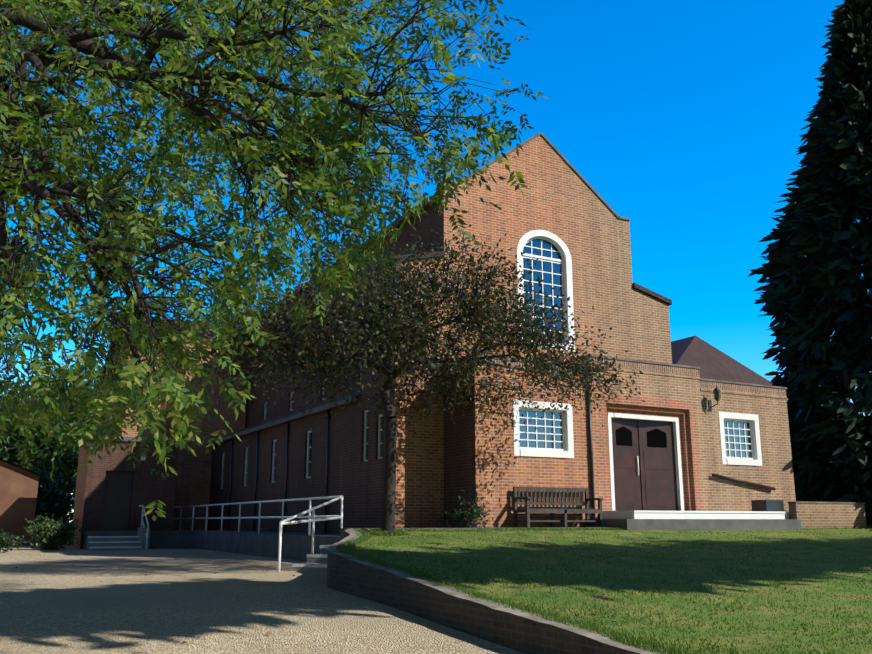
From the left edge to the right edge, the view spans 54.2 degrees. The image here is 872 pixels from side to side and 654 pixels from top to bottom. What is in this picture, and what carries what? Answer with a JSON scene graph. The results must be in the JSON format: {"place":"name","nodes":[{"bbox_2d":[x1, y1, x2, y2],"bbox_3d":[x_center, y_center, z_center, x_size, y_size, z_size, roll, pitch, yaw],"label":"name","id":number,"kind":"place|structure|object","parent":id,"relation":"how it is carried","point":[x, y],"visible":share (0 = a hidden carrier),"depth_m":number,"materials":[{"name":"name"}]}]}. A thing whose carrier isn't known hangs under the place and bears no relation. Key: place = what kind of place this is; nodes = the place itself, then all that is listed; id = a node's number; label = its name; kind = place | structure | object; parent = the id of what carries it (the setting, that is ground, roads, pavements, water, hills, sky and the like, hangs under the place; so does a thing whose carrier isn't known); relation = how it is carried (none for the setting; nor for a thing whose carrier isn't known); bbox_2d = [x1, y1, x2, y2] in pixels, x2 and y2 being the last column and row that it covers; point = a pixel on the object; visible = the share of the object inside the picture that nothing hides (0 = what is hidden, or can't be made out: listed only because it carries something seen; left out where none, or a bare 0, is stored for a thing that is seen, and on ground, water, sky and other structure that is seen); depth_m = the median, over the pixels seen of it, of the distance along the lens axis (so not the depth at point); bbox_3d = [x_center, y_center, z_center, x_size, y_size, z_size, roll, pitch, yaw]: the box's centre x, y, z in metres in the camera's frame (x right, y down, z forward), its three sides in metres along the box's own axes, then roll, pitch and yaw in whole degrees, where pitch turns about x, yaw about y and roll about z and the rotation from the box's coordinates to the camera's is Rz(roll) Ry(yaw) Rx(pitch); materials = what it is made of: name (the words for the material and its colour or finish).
{"place":"outdoors","nodes":[
{"label":"outdoors","id":0,"kind":"place"},
{"bbox_2d":[0,541,524,653],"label":"gravel drive","id":1,"kind":"structure","parent":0,"point":[241,607],"depth_m":10.31,"materials":[{"name":"beige gravel"}]},
{"bbox_2d":[0,522,37,552],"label":"low shrub","id":2,"kind":"object","parent":1,"relation":"on","point":[4,536],"depth_m":26.84,"materials":[{"name":"green plant"}]},
{"bbox_2d":[0,458,43,545],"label":"neighbouring building","id":3,"kind":"structure","parent":1,"relation":"on","point":[18,491],"depth_m":34.84,"materials":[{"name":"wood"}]},
{"bbox_2d":[0,389,95,523],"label":"tree","id":4,"kind":"object","parent":1,"relation":"on","point":[42,448],"visible":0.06,"depth_m":47.43,"materials":[{"name":"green plant"}]},
{"bbox_2d":[0,369,97,482],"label":"tree leaves","id":5,"kind":"object","parent":4,"relation":"on","point":[68,457],"visible":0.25,"depth_m":46.98,"materials":[{"name":"green plant"}]},
{"bbox_2d":[23,509,81,549],"bbox_3d":[-13.364,7.294,29.849,1.990,1.802,2.342,7,-15,-28],"label":"shrub","id":6,"kind":"object","parent":1,"relation":"on","point":[57,535],"depth_m":29.68,"materials":[{"name":"green plant"}]},
{"bbox_2d":[30,461,76,540],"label":"hedge","id":7,"kind":"object","parent":1,"relation":"on","point":[65,502],"depth_m":42.50,"materials":[{"name":"green plant"}]},
{"bbox_2d":[139,495,342,571],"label":"railings","id":8,"kind":"object","parent":1,"relation":"on","point":[313,520],"visible":0.75,"depth_m":21.96,"materials":[{"name":"white metal"}]},
{"bbox_2d":[13,528,870,652],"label":"fallen leaves","id":9,"kind":"object","parent":1,"relation":"on","point":[267,633],"visible":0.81,"depth_m":13.70,"materials":[{"name":"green plant"}]},
{"bbox_2d":[327,528,666,653],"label":"retaining wall","id":10,"kind":"structure","parent":1,"relation":"on","point":[507,627],"depth_m":9.52,"materials":[{"name":"brick"}]},
{"bbox_2d":[0,0,550,520],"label":"tree","id":11,"kind":"object","parent":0,"point":[234,286],"depth_m":6.90,"materials":[{"name":"green plant"}]},
{"bbox_2d":[83,527,615,561],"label":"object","id":12,"kind":"object","parent":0,"point":[296,546],"visible":0.19,"depth_m":26.08,"materials":[{"name":"grey concrete"}]},
{"bbox_2d":[86,528,331,570],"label":"side steps","id":13,"kind":"structure","parent":12,"relation":"on","point":[317,562],"depth_m":29.49,"materials":[{"name":"concrete"}]},
{"bbox_2d":[438,480,492,527],"bbox_3d":[0.749,4.182,19.393,1.365,1.364,1.336,7,-15,-28],"label":"shrub","id":14,"kind":"object","parent":12,"relation":"on","point":[464,516],"depth_m":19.22,"materials":[{"name":"green plant"}]},
{"bbox_2d":[0,0,870,521],"label":"sky","id":15,"kind":"structure","parent":0,"point":[686,117],"materials":[{"name":"blue"}]},
{"bbox_2d":[336,526,871,653],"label":"lawn","id":16,"kind":"structure","parent":0,"point":[760,637],"depth_m":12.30,"materials":[{"name":"green plant"}]},
{"bbox_2d":[181,221,644,531],"bbox_3d":[-0.299,1.167,17.726,9.749,7.108,7.943,7,-15,-28],"label":"lawn tree","id":17,"kind":"object","parent":16,"relation":"on","point":[377,340],"depth_m":16.48,"materials":[{"name":"green plant"}]},
{"bbox_2d":[70,135,866,548],"bbox_3d":[-3.208,2.615,33.662,18.600,12.320,30.050,7,-15,-28],"label":"church brickwork","id":18,"kind":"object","parent":16,"relation":"on","point":[444,463],"visible":0.6,"depth_m":24.15,"materials":[{"name":"brown brick"}]},
{"bbox_2d":[101,471,132,530],"bbox_3d":[-11.829,6.440,31.564,1.000,2.170,0.060,7,-15,-28],"label":"porch door","id":19,"kind":"structure","parent":18,"relation":"attached to","point":[117,501],"depth_m":31.54,"materials":[{"name":"brown wood"}]},
{"bbox_2d":[107,195,671,436],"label":"church roof tiles","id":20,"kind":"object","parent":18,"relation":"on","point":[653,294],"visible":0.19,"depth_m":26.12,"materials":[{"name":"brown tile"}]},
{"bbox_2d":[141,230,761,510],"bbox_3d":[-2.486,2.061,27.900,9.845,7.880,24.460,24,-27,-61],"label":"church joinery","id":21,"kind":"object","parent":18,"relation":"in","point":[559,244],"visible":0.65,"depth_m":23.91,"materials":[{"name":"white wood"}]},
{"bbox_2d":[222,239,751,487],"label":"window panes","id":22,"kind":"structure","parent":21,"relation":"in","point":[547,278],"depth_m":24.22,"materials":[{"name":"glass"}]},
{"bbox_2d":[611,418,677,510],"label":"church doors","id":23,"kind":"structure","parent":21,"relation":"in","point":[652,486],"depth_m":23.03,"materials":[{"name":"brown wood"}]},
{"bbox_2d":[77,132,864,503],"bbox_3d":[-3.247,1.752,33.825,18.740,10.676,30.070,7,-15,-28],"label":"coping","id":24,"kind":"object","parent":18,"relation":"on","point":[295,416],"visible":0.25,"depth_m":25.24,"materials":[{"name":"grey concrete"}]},
{"bbox_2d":[227,367,783,533],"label":"downpipes","id":25,"kind":"object","parent":18,"relation":"attached to","point":[767,505],"visible":0.69,"depth_m":24.26,"materials":[{"name":"black metal"}]},
{"bbox_2d":[712,473,775,490],"bbox_3d":[8.671,4.375,24.013,2.413,0.429,0.148,7,-15,-28],"label":"ramp handrail","id":26,"kind":"object","parent":18,"relation":"attached to","point":[742,481],"visible":1,"depth_m":23.92,"materials":[{"name":"brown metal"}]},
{"bbox_2d":[513,487,602,527],"bbox_3d":[2.946,4.324,20.436,2.220,0.950,0.620,7,-15,-28],"label":"garden bench","id":27,"kind":"object","parent":16,"relation":"on","point":[527,510],"visible":0.94,"depth_m":20.50,"materials":[{"name":"brown wood"}]},
{"bbox_2d":[583,510,871,529],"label":"entrance steps","id":28,"kind":"structure","parent":16,"relation":"on","point":[690,520],"depth_m":21.13,"materials":[{"name":"concrete"}]},
{"bbox_2d":[747,0,871,522],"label":"cypress","id":29,"kind":"object","parent":16,"relation":"on","point":[825,284],"visible":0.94,"depth_m":28.04,"materials":[{"name":"green plant"}]},
{"bbox_2d":[790,412,871,523],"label":"hedge","id":30,"kind":"object","parent":16,"relation":"on","point":[869,448],"depth_m":31.07,"materials":[{"name":"green plant"}]},
{"bbox_2d":[616,418,666,447],"bbox_3d":[-1.720,1.950,27.368,8.673,7.900,20.933,19,-23,-55],"label":"dark church interior","id":31,"kind":"object","parent":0,"point":[656,437],"visible":0.02,"depth_m":23.28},
{"bbox_2d":[708,385,720,410],"bbox_3d":[7.833,1.986,23.924,0.216,0.680,0.410,7,-15,-28],"label":"wall lantern","id":32,"kind":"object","parent":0,"point":[710,401],"depth_m":23.82,"materials":[{"name":"black metal"}]},
{"bbox_2d":[671,336,772,385],"bbox_3d":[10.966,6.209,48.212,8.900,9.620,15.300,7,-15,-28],"label":"roof","id":33,"kind":"structure","parent":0,"point":[711,361],"depth_m":43.45,"materials":[{"name":"tile"}]},
{"label":"ground surface","id":34,"kind":"structure","parent":0,"visible":0},
{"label":"tree wood","id":35,"kind":"object","parent":34,"relation":"on","visible":0},
{"bbox_2d":[11,352,106,494],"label":"tree leaves","id":36,"kind":"object","parent":35,"relation":"on","point":[90,381],"visible":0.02,"depth_m":54.91,"materials":[{"name":"green plant"}]},
{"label":"tree wood","id":37,"kind":"object","parent":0,"visible":0},
{"bbox_2d":[0,365,75,469],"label":"tree leaves","id":38,"kind":"object","parent":37,"relation":"on","point":[12,451],"visible":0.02,"depth_m":49.25,"materials":[{"name":"green plant"}]}
]}

